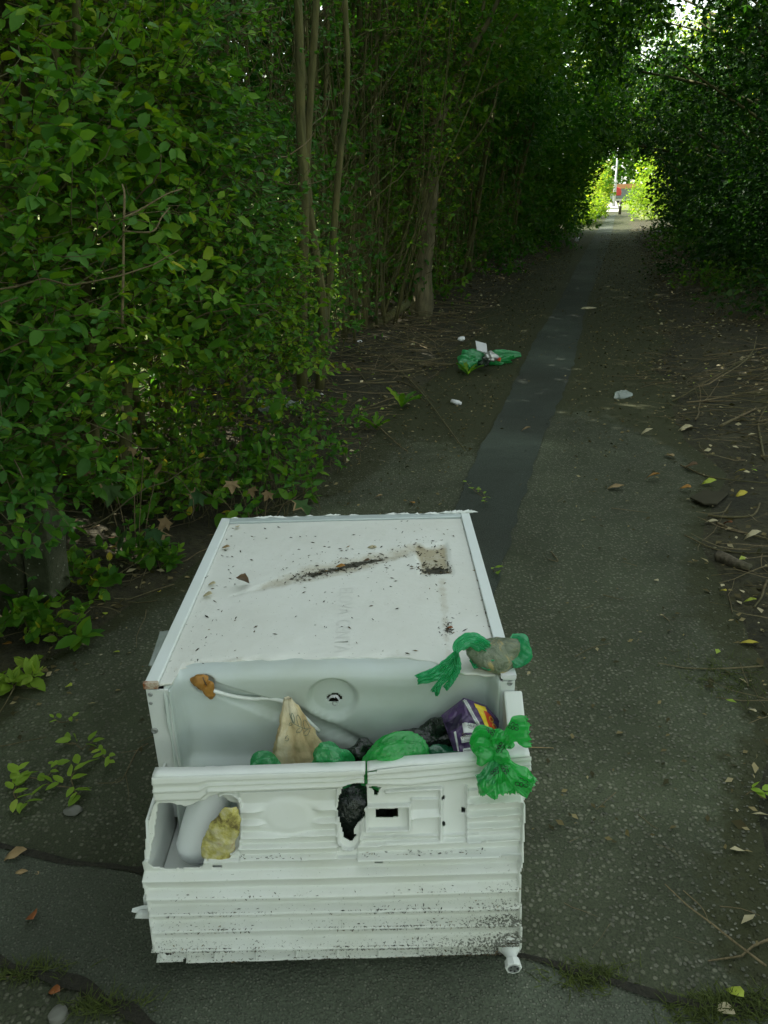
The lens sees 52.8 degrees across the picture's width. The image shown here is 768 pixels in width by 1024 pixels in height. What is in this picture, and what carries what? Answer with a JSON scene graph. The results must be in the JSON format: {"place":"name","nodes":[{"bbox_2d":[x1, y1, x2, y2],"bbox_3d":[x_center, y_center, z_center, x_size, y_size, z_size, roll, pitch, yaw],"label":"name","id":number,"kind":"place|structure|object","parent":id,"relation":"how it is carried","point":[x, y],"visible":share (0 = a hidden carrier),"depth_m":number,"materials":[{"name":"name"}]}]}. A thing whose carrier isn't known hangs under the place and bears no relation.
{"place":"outdoors","nodes":[
{"label":"outdoors","id":0,"kind":"place"},
{"bbox_2d":[34,220,477,416],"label":"garden lawn","id":1,"kind":"structure","parent":0,"point":[146,382],"depth_m":5.38,"materials":[{"name":"green plant"}]},
{"bbox_2d":[0,0,194,497],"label":"hedge shrub","id":2,"kind":"object","parent":1,"relation":"on","point":[63,452],"visible":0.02,"depth_m":3.07,"materials":[{"name":"green plant"}]},
{"bbox_2d":[0,0,263,448],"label":"hedge shrub","id":3,"kind":"object","parent":1,"relation":"on","point":[16,83],"visible":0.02,"depth_m":3.43,"materials":[{"name":"green plant"}]},
{"bbox_2d":[1,0,387,365],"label":"hedge shrub","id":4,"kind":"object","parent":1,"relation":"on","point":[288,27],"visible":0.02,"depth_m":6.29,"materials":[{"name":"green plant"}]},
{"bbox_2d":[3,0,418,393],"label":"hedge shrub","id":5,"kind":"object","parent":1,"relation":"on","point":[321,143],"visible":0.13,"depth_m":4.80,"materials":[{"name":"green plant"}]},
{"bbox_2d":[119,0,468,342],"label":"hedge shrub","id":6,"kind":"object","parent":1,"relation":"on","point":[375,81],"visible":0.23,"depth_m":6.16,"materials":[{"name":"green plant"}]},
{"bbox_2d":[243,0,502,309],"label":"hedge shrub","id":7,"kind":"object","parent":1,"relation":"on","point":[444,189],"visible":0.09,"depth_m":7.52,"materials":[{"name":"green plant"}]},
{"bbox_2d":[313,0,533,291],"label":"hedge shrub","id":8,"kind":"object","parent":1,"relation":"on","point":[467,267],"visible":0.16,"depth_m":9.82,"materials":[{"name":"green plant"}]},
{"bbox_2d":[259,0,680,314],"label":"arching tree","id":9,"kind":"object","parent":1,"relation":"on","point":[548,12],"visible":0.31,"depth_m":7.43,"materials":[{"name":"green plant"}]},
{"bbox_2d":[408,1,563,266],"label":"hedge shrub","id":10,"kind":"object","parent":1,"relation":"on","point":[518,186],"visible":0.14,"depth_m":12.37,"materials":[{"name":"green plant"}]},
{"bbox_2d":[450,1,579,238],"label":"hedge shrub","id":11,"kind":"object","parent":1,"relation":"on","point":[563,117],"visible":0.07,"depth_m":15.42,"materials":[{"name":"green plant"}]},
{"bbox_2d":[477,7,679,250],"bbox_3d":[4.430,-8.125,17.510,4.098,4.553,8.413,4,23,13],"label":"arching tree","id":12,"kind":"object","parent":1,"relation":"on","point":[561,193],"visible":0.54,"depth_m":15.44,"materials":[{"name":"green plant"}]},
{"bbox_2d":[557,38,599,234],"bbox_3d":[4.454,-9.862,20.312,3.056,5.068,4.460,5,23,14],"label":"hedge shrub","id":13,"kind":"object","parent":1,"relation":"on","point":[586,212],"visible":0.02,"depth_m":20.02,"materials":[{"name":"green plant"}]},
{"bbox_2d":[0,225,562,677],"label":"verge","id":14,"kind":"structure","parent":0,"point":[194,537],"depth_m":3.96,"materials":[{"name":"soil"}]},
{"bbox_2d":[0,500,27,611],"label":"concrete slab","id":15,"kind":"structure","parent":14,"relation":"on","point":[13,578],"depth_m":2.29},
{"bbox_2d":[21,486,70,602],"bbox_3d":[-0.997,0.096,2.272,0.128,0.353,0.107,-1,23,0],"label":"concrete post","id":16,"kind":"object","parent":14,"relation":"on","point":[50,571],"visible":0.53,"depth_m":2.26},
{"bbox_2d":[0,584,104,651],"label":"shrub","id":17,"kind":"object","parent":14,"relation":"on","point":[32,612],"visible":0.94,"depth_m":2.19,"materials":[{"name":"green plant"}]},
{"bbox_2d":[0,130,180,581],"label":"hedge bush","id":18,"kind":"object","parent":14,"relation":"on","point":[11,450],"visible":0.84,"depth_m":1.94,"materials":[{"name":"green plant"}]},
{"bbox_2d":[63,530,125,604],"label":"shrub","id":19,"kind":"object","parent":14,"relation":"on","point":[106,577],"visible":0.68,"depth_m":2.41,"materials":[{"name":"green plant"}]},
{"bbox_2d":[83,446,172,556],"bbox_3d":[-0.857,-0.012,2.564,0.282,0.405,0.147,-1,23,0],"label":"sycamore sapling","id":20,"kind":"object","parent":14,"relation":"on","point":[157,534],"visible":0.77,"depth_m":2.58,"materials":[{"name":"green plant"}]},
{"bbox_2d":[88,519,186,572],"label":"shrub","id":21,"kind":"object","parent":14,"relation":"on","point":[170,561],"visible":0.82,"depth_m":2.60,"materials":[{"name":"green plant"}]},
{"bbox_2d":[18,346,265,468],"bbox_3d":[-1.209,-0.451,3.500,1.250,0.491,0.991,3,23,9],"label":"shrub","id":22,"kind":"object","parent":14,"relation":"on","point":[160,412],"visible":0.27,"depth_m":3.49,"materials":[{"name":"green plant"}]},
{"bbox_2d":[0,0,283,527],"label":"hedge bush","id":23,"kind":"object","parent":14,"relation":"on","point":[135,124],"visible":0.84,"depth_m":2.23,"materials":[{"name":"green plant"}]},
{"bbox_2d":[53,0,100,465],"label":"tall shrub","id":24,"kind":"object","parent":23,"relation":"on","point":[87,287],"visible":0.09,"depth_m":2.35,"materials":[{"name":"green plant"}]},
{"bbox_2d":[120,184,182,323],"bbox_3d":[-0.642,-0.708,2.122,0.211,0.358,0.046,-9,24,-18],"label":"dead stem","id":25,"kind":"object","parent":23,"relation":"attached to","point":[123,247],"visible":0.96,"depth_m":2.08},
{"bbox_2d":[63,427,240,528],"bbox_3d":[-0.898,-0.167,2.999,0.727,0.386,0.716,-1,23,0],"label":"shrub","id":26,"kind":"object","parent":14,"relation":"on","point":[126,493],"visible":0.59,"depth_m":2.93,"materials":[{"name":"green plant"}]},
{"bbox_2d":[0,0,360,473],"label":"hedge bush","id":27,"kind":"object","parent":14,"relation":"on","point":[277,266],"visible":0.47,"depth_m":2.89,"materials":[{"name":"green plant"}]},
{"bbox_2d":[74,365,295,469],"bbox_3d":[-0.999,-0.457,3.598,0.921,0.436,1.087,18,29,38],"label":"shrub","id":28,"kind":"object","parent":14,"relation":"on","point":[232,412],"visible":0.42,"depth_m":3.67,"materials":[{"name":"green plant"}]},
{"bbox_2d":[52,0,389,417],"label":"hedge bush","id":29,"kind":"object","parent":14,"relation":"on","point":[291,134],"visible":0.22,"depth_m":3.86,"materials":[{"name":"green plant"}]},
{"bbox_2d":[125,401,337,526],"bbox_3d":[-0.604,-0.200,3.138,0.795,0.363,0.891,12,26,30],"label":"shrub","id":30,"kind":"object","parent":14,"relation":"on","point":[258,464],"visible":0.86,"depth_m":3.09,"materials":[{"name":"green plant"}]},
{"bbox_2d":[214,415,361,474],"bbox_3d":[-0.414,-0.342,3.623,0.624,0.229,0.559,8,25,22],"label":"shrub","id":31,"kind":"object","parent":14,"relation":"on","point":[328,453],"visible":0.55,"depth_m":3.60,"materials":[{"name":"green plant"}]},
{"bbox_2d":[261,380,372,440],"bbox_3d":[-0.357,-0.550,4.094,0.624,0.242,0.642,-1,23,0],"label":"shrub","id":32,"kind":"object","parent":14,"relation":"on","point":[356,410],"visible":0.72,"depth_m":4.09,"materials":[{"name":"green plant"}]},
{"bbox_2d":[294,0,349,389],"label":"tall shrub","id":33,"kind":"object","parent":14,"relation":"on","point":[304,121],"visible":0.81,"depth_m":3.67,"materials":[{"name":"brown plant"}]},
{"bbox_2d":[356,411,389,429],"bbox_3d":[-0.042,-0.471,4.075,0.164,0.090,0.200,18,29,38],"label":"dandelion rosette","id":34,"kind":"object","parent":14,"relation":"on","point":[374,419],"visible":0.91,"depth_m":4.10,"materials":[{"name":"green plant"}]},
{"bbox_2d":[244,284,511,373],"bbox_3d":[-0.279,-1.991,7.364,3.136,0.379,4.946,-1,23,0],"label":"brushwood pile","id":35,"kind":"object","parent":14,"relation":"on","point":[440,313],"visible":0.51,"depth_m":7.01,"materials":[{"name":"brown plant"}]},
{"bbox_2d":[258,0,502,291],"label":"hedge shrub","id":36,"kind":"object","parent":14,"relation":"on","point":[394,124],"visible":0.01,"depth_m":8.89,"materials":[{"name":"green plant"}]},
{"bbox_2d":[368,299,410,327],"bbox_3d":[-0.358,-1.387,6.466,0.105,0.511,2.163,12,26,30],"label":"leaning log","id":37,"kind":"object","parent":14,"relation":"on","point":[392,311],"visible":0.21,"depth_m":7.01,"materials":[{"name":"brown wood"}]},
{"bbox_2d":[120,309,689,451],"bbox_3d":[-0.346,-1.096,5.336,3.320,0.290,3.567,-14,26,-28],"label":"brushwood pile","id":38,"kind":"object","parent":14,"relation":"on","point":[398,371],"visible":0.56,"depth_m":5.38,"materials":[{"name":"brown plant"}]},
{"bbox_2d":[354,0,539,325],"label":"flaky bark tree","id":39,"kind":"object","parent":14,"relation":"on","point":[423,284],"visible":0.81,"depth_m":6.71,"materials":[{"name":"brown plant"}]},
{"bbox_2d":[404,0,681,276],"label":"arching tree","id":40,"kind":"object","parent":14,"relation":"on","point":[548,98],"visible":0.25,"depth_m":10.84,"materials":[{"name":"green plant"}]},
{"bbox_2d":[38,198,657,219],"bbox_3d":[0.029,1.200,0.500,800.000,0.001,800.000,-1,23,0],"label":"ground","id":41,"kind":"structure","parent":0,"point":[627,208],"depth_m":44.25,"materials":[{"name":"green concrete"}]},
{"bbox_2d":[550,164,609,199],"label":"sunlit bush","id":42,"kind":"object","parent":41,"relation":"on","point":[599,185],"visible":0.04,"depth_m":30.26,"materials":[{"name":"green plant"}]},
{"bbox_2d":[578,187,610,223],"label":"sunlit bush","id":43,"kind":"object","parent":41,"relation":"on","point":[601,209],"visible":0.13,"depth_m":24.77,"materials":[{"name":"green plant"}]},
{"bbox_2d":[589,123,651,183],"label":"tree","id":44,"kind":"object","parent":41,"relation":"on","point":[622,172],"visible":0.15,"depth_m":74.27,"materials":[{"name":"green plant"}]},
{"bbox_2d":[616,184,647,197],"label":"boundary wall","id":45,"kind":"structure","parent":41,"relation":"on","point":[624,190],"depth_m":70.94,"materials":[{"name":"orange"}]},
{"bbox_2d":[621,168,680,220],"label":"sunlit bush","id":46,"kind":"object","parent":41,"relation":"on","point":[645,203],"visible":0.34,"depth_m":25.90,"materials":[{"name":"green plant"}]},
{"bbox_2d":[634,53,725,216],"bbox_3d":[11.452,-13.964,29.018,4.692,5.622,7.839,-1,23,0],"label":"sunlit tree","id":47,"kind":"object","parent":41,"relation":"on","point":[649,168],"visible":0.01,"depth_m":30.01,"materials":[{"name":"green plant"}]},
{"bbox_2d":[0,212,767,1023],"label":"path","id":48,"kind":"structure","parent":0,"point":[582,560],"depth_m":2.00,"materials":[{"name":"asphalt"}]},
{"bbox_2d":[0,654,46,695],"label":"rosette plant","id":49,"kind":"object","parent":48,"relation":"on","point":[31,667],"visible":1,"depth_m":2.01,"materials":[{"name":"green plant"}]},
{"bbox_2d":[5,762,41,813],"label":"leafy sprig","id":50,"kind":"object","parent":48,"relation":"on","point":[15,776],"visible":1,"depth_m":1.66,"materials":[{"name":"green plant"}]},
{"bbox_2d":[0,950,105,989],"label":"moss tuft","id":51,"kind":"object","parent":48,"relation":"on","point":[20,977],"visible":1,"depth_m":1.27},
{"bbox_2d":[48,1003,68,1023],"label":"pebble","id":52,"kind":"object","parent":48,"relation":"on","point":[58,1013],"visible":0.99,"depth_m":1.20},
{"bbox_2d":[31,754,96,806],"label":"leafy sprig","id":53,"kind":"object","parent":48,"relation":"on","point":[74,798],"visible":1,"depth_m":1.66,"materials":[{"name":"green plant"}]},
{"bbox_2d":[63,805,82,815],"bbox_3d":[-0.645,0.617,1.602,0.040,0.018,0.026,-1,23,0],"label":"pebble","id":54,"kind":"object","parent":48,"relation":"on","point":[73,810],"visible":1,"depth_m":1.59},
{"bbox_2d":[55,731,103,749],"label":"leafy sprig","id":55,"kind":"object","parent":48,"relation":"on","point":[66,738],"visible":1,"depth_m":1.79,"materials":[{"name":"green plant"}]},
{"bbox_2d":[91,745,114,766],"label":"leafy sprig","id":56,"kind":"object","parent":48,"relation":"on","point":[108,759],"visible":1,"depth_m":1.74,"materials":[{"name":"green plant"}]},
{"bbox_2d":[54,974,172,1023],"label":"moss tuft","id":57,"kind":"object","parent":48,"relation":"on","point":[94,1005],"visible":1,"depth_m":1.21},
{"bbox_2d":[187,479,314,517],"bbox_3d":[-0.483,-0.011,2.836,0.471,0.225,0.129,1,23,6],"label":"sycamore sapling","id":58,"kind":"object","parent":48,"relation":"on","point":[200,497],"visible":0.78,"depth_m":2.81,"materials":[{"name":"green plant"}]},
{"bbox_2d":[132,509,530,973],"bbox_3d":[-0.084,0.382,1.556,0.646,0.454,0.900,-1,23,0],"label":"discarded fridge","id":59,"kind":"object","parent":48,"relation":"on","point":[219,802],"visible":0.93,"depth_m":1.25,"materials":[{"name":"paint"}]},
{"bbox_2d":[148,630,168,665],"bbox_3d":[-0.428,0.259,1.470,0.019,0.029,0.082,0,23,3],"label":"plastic sheet","id":60,"kind":"object","parent":59,"relation":"attached to","point":[161,639],"visible":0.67,"depth_m":1.48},
{"bbox_2d":[190,674,215,699],"bbox_3d":[-0.301,0.290,1.286,0.041,0.050,0.022,3,23,10],"label":"lump of expanding foam","id":61,"kind":"object","parent":59,"relation":"attached to","point":[203,683],"visible":1,"depth_m":1.28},
{"bbox_2d":[250,750,280,764],"bbox_3d":[-0.195,0.420,1.259,0.066,0.051,0.063,-1,23,0],"label":"plastic bag","id":62,"kind":"object","parent":59,"relation":"in","point":[262,757],"visible":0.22,"depth_m":1.26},
{"bbox_2d":[272,696,321,763],"bbox_3d":[-0.130,0.387,1.281,0.159,0.157,0.083,-1,23,0],"label":"paper bag","id":63,"kind":"object","parent":59,"relation":"in","point":[297,740],"visible":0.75,"depth_m":1.28,"materials":[{"name":"beige"}]},
{"bbox_2d":[169,521,491,663],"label":"soil crumbs","id":64,"kind":"object","parent":59,"relation":"on","point":[327,575],"visible":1,"depth_m":1.62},
{"bbox_2d":[162,848,520,963],"bbox_3d":[-0.069,0.628,1.223,0.570,0.190,0.054,-1,23,0],"label":"ledge grit","id":65,"kind":"object","parent":59,"relation":"in","point":[353,929],"visible":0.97,"depth_m":1.22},
{"bbox_2d":[337,716,451,839],"bbox_3d":[0.011,0.470,1.295,0.288,0.244,0.138,-1,23,0],"label":"black sack","id":66,"kind":"object","parent":59,"relation":"in","point":[352,802],"visible":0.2,"depth_m":1.25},
{"bbox_2d":[311,741,354,788],"bbox_3d":[-0.085,0.410,1.248,0.077,0.102,0.058,-1,23,0],"label":"plastic bag","id":67,"kind":"object","parent":66,"relation":"on","point":[326,751],"visible":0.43,"depth_m":1.22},
{"bbox_2d":[360,731,428,790],"bbox_3d":[0.017,0.404,1.240,0.123,0.098,0.074,4,23,12],"label":"plastic bag","id":68,"kind":"object","parent":66,"relation":"on","point":[393,746],"visible":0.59,"depth_m":1.22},
{"bbox_2d":[428,744,456,753],"bbox_3d":[0.101,0.419,1.260,0.110,0.087,0.064,-1,23,0],"label":"plastic bag","id":69,"kind":"object","parent":59,"relation":"in","point":[437,748],"visible":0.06,"depth_m":1.25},
{"bbox_2d":[441,698,498,751],"bbox_3d":[0.143,0.352,1.254,0.096,0.081,0.064,-1,23,0],"label":"snack packet","id":70,"kind":"object","parent":69,"relation":"on","point":[463,718],"visible":0.63,"depth_m":1.25,"materials":[{"name":"purple plastic"}]},
{"bbox_2d":[415,632,532,696],"bbox_3d":[0.146,0.240,1.277,0.205,0.098,0.073,-4,23,-6],"label":"waste bag","id":71,"kind":"object","parent":59,"relation":"on","point":[497,655],"visible":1,"depth_m":1.25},
{"bbox_2d":[470,715,536,799],"bbox_3d":[0.182,0.371,1.168,0.099,0.120,0.084,-1,23,0],"label":"tied waste bag","id":72,"kind":"object","parent":59,"relation":"on","point":[501,773],"visible":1,"depth_m":1.16,"materials":[{"name":"green"}]},
{"bbox_2d":[0,849,767,1023],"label":"asphalt patch","id":73,"kind":"object","parent":48,"relation":"on","point":[85,917],"visible":0.74,"depth_m":1.25,"materials":[{"name":"asphalt"}]},
{"bbox_2d":[4,846,26,860],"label":"brown leaf","id":74,"kind":"object","parent":73,"relation":"on","point":[16,851],"visible":1,"depth_m":1.49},
{"bbox_2d":[0,954,156,1023],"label":"crack","id":75,"kind":"object","parent":73,"relation":"on","point":[134,1015],"visible":1,"depth_m":1.24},
{"bbox_2d":[0,842,767,1015],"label":"crack","id":76,"kind":"object","parent":73,"relation":"on","point":[645,991],"visible":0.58,"depth_m":1.26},
{"bbox_2d":[525,951,641,1005],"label":"moss tuft","id":77,"kind":"object","parent":73,"relation":"on","point":[594,980],"visible":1,"depth_m":1.24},
{"bbox_2d":[0,432,767,1023],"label":"stone chips","id":78,"kind":"object","parent":48,"relation":"on","point":[562,736],"visible":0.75,"depth_m":1.67,"materials":[{"name":"stone"}]},
{"bbox_2d":[0,227,767,943],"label":"leaf litter","id":79,"kind":"object","parent":48,"relation":"on","point":[740,823],"visible":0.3,"depth_m":4.53,"materials":[{"name":"plant"}]},
{"bbox_2d":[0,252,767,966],"bbox_3d":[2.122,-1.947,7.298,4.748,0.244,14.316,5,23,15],"label":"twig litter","id":80,"kind":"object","parent":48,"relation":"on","point":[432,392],"visible":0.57,"depth_m":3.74,"materials":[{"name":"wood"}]},
{"bbox_2d":[10,256,759,947],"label":"stalk bits","id":81,"kind":"object","parent":48,"relation":"on","point":[580,686],"visible":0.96,"depth_m":1.78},
{"bbox_2d":[5,233,765,866],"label":"path leaf scraps","id":82,"kind":"object","parent":48,"relation":"on","point":[707,817],"visible":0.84,"depth_m":4.89,"materials":[{"name":"plant"}]},
{"bbox_2d":[386,387,421,406],"bbox_3d":[0.141,-0.668,4.499,0.185,0.122,0.258,-10,24,-19],"label":"dandelion rosette","id":83,"kind":"object","parent":48,"relation":"on","point":[401,400],"visible":1,"depth_m":4.52,"materials":[{"name":"green plant"}]},
{"bbox_2d":[383,355,465,450],"bbox_3d":[0.223,-0.713,4.646,0.068,0.060,2.132,-5,23,-9],"label":"stick","id":84,"kind":"object","parent":48,"relation":"on","point":[428,401],"visible":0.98,"depth_m":4.55,"materials":[{"name":"brown wood"}]},
{"bbox_2d":[457,336,520,368],"bbox_3d":[0.764,-1.108,5.498,0.512,0.208,0.512,-1,23,0],"label":"torn litter bag","id":85,"kind":"object","parent":48,"relation":"on","point":[480,355],"visible":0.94,"depth_m":5.36,"materials":[{"name":"green plastic"}]},
{"bbox_2d":[455,214,615,594],"bbox_3d":[4.937,-6.183,17.614,0.428,0.002,34.982,5,23,15],"label":"trench patch strip","id":86,"kind":"object","parent":48,"relation":"on","point":[500,471],"visible":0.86,"depth_m":4.16,"materials":[{"name":"asphalt"}]},
{"bbox_2d":[614,390,632,398],"bbox_3d":[1.430,-0.703,4.643,0.131,0.046,0.079,-15,26,-30],"label":"plastic scrap","id":87,"kind":"object","parent":48,"relation":"on","point":[622,394],"visible":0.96,"depth_m":4.62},
{"bbox_2d":[643,976,767,1023],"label":"moss tuft","id":88,"kind":"object","parent":48,"relation":"on","point":[707,1013],"visible":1,"depth_m":1.18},
{"bbox_2d":[690,490,728,504],"bbox_3d":[1.298,-0.060,3.096,0.106,0.009,0.177,17,29,37],"label":"slate piece","id":89,"kind":"object","parent":48,"relation":"on","point":[705,497],"visible":1,"depth_m":3.08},
{"bbox_2d":[660,641,767,715],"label":"moss tuft","id":90,"kind":"object","parent":48,"relation":"on","point":[727,677],"visible":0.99,"depth_m":1.98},
{"bbox_2d":[745,781,767,797],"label":"leafy sprig","id":91,"kind":"object","parent":48,"relation":"on","point":[758,791],"visible":1,"depth_m":1.59,"materials":[{"name":"green plant"}]},
{"bbox_2d":[246,0,760,183],"label":"sky","id":92,"kind":"structure","parent":0,"point":[689,7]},
{"bbox_2d":[606,201,618,211],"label":"pavement","id":93,"kind":"structure","parent":0,"point":[615,208],"depth_m":40.81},
{"bbox_2d":[596,160,616,206],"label":"clipped conifer","id":94,"kind":"object","parent":93,"relation":"on","point":[610,189],"visible":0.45,"depth_m":40.16,"materials":[{"name":"green plant"}]},
{"bbox_2d":[627,219,767,857],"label":"verge","id":95,"kind":"structure","parent":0,"point":[742,505],"depth_m":4.15,"materials":[{"name":"soil"}]},
{"bbox_2d":[226,337,767,456],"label":"brushwood pile","id":96,"kind":"object","parent":95,"relation":"on","point":[741,393],"visible":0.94,"depth_m":4.45,"materials":[{"name":"brown plant"}]},
{"bbox_2d":[566,5,718,217],"bbox_3d":[7.373,-11.606,22.989,4.571,5.814,4.695,-1,23,0],"label":"sunlit tree","id":97,"kind":"object","parent":95,"relation":"on","point":[683,35],"visible":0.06,"depth_m":21.50,"materials":[{"name":"green plant"}]},
{"bbox_2d":[550,0,767,296],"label":"arching tree","id":98,"kind":"object","parent":95,"relation":"on","point":[749,17],"visible":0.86,"depth_m":7.58,"materials":[{"name":"green plant"}]},
{"bbox_2d":[632,222,691,245],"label":"shrub","id":99,"kind":"object","parent":95,"relation":"on","point":[643,227],"visible":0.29,"depth_m":15.86,"materials":[{"name":"green plant"}]},
{"bbox_2d":[564,0,767,285],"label":"arching tree","id":100,"kind":"object","parent":95,"relation":"on","point":[730,209],"visible":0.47,"depth_m":10.23,"materials":[{"name":"green plant"}]},
{"bbox_2d":[581,21,750,233],"bbox_3d":[6.716,-8.445,17.772,4.376,4.971,6.408,5,23,15],"label":"arching tree","id":101,"kind":"object","parent":95,"relation":"on","point":[641,152],"visible":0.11,"depth_m":17.41,"materials":[{"name":"green plant"}]},
{"bbox_2d":[572,0,762,257],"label":"arching tree","id":102,"kind":"object","parent":95,"relation":"on","point":[686,205],"visible":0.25,"depth_m":13.52,"materials":[{"name":"green plant"}]},
{"bbox_2d":[643,221,725,259],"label":"shrub","id":103,"kind":"object","parent":95,"relation":"on","point":[676,240],"visible":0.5,"depth_m":12.84,"materials":[{"name":"green plant"}]},
{"bbox_2d":[639,241,763,282],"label":"shrub","id":104,"kind":"object","parent":95,"relation":"on","point":[664,270],"visible":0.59,"depth_m":9.85,"materials":[{"name":"green plant"}]},
{"bbox_2d":[666,256,767,296],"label":"shrub","id":105,"kind":"object","parent":95,"relation":"on","point":[711,281],"visible":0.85,"depth_m":8.40,"materials":[{"name":"green plant"}]},
{"bbox_2d":[680,261,767,324],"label":"shrub","id":106,"kind":"object","parent":95,"relation":"on","point":[729,293],"visible":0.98,"depth_m":6.88,"materials":[{"name":"green plant"}]},
{"bbox_2d":[691,243,767,280],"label":"shrub","id":107,"kind":"object","parent":95,"relation":"on","point":[726,262],"visible":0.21,"depth_m":9.59,"materials":[{"name":"green plant"}]},
{"bbox_2d":[695,0,767,39],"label":"arching tree","id":108,"kind":"object","parent":95,"relation":"on","point":[764,14],"visible":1,"depth_m":5.93,"materials":[{"name":"green plant"}]},
{"bbox_2d":[714,550,752,570],"bbox_3d":[1.156,0.168,2.556,0.040,0.044,0.130,-12,25,-24],"label":"rotting log","id":109,"kind":"object","parent":95,"relation":"on","point":[726,558],"visible":1,"depth_m":2.55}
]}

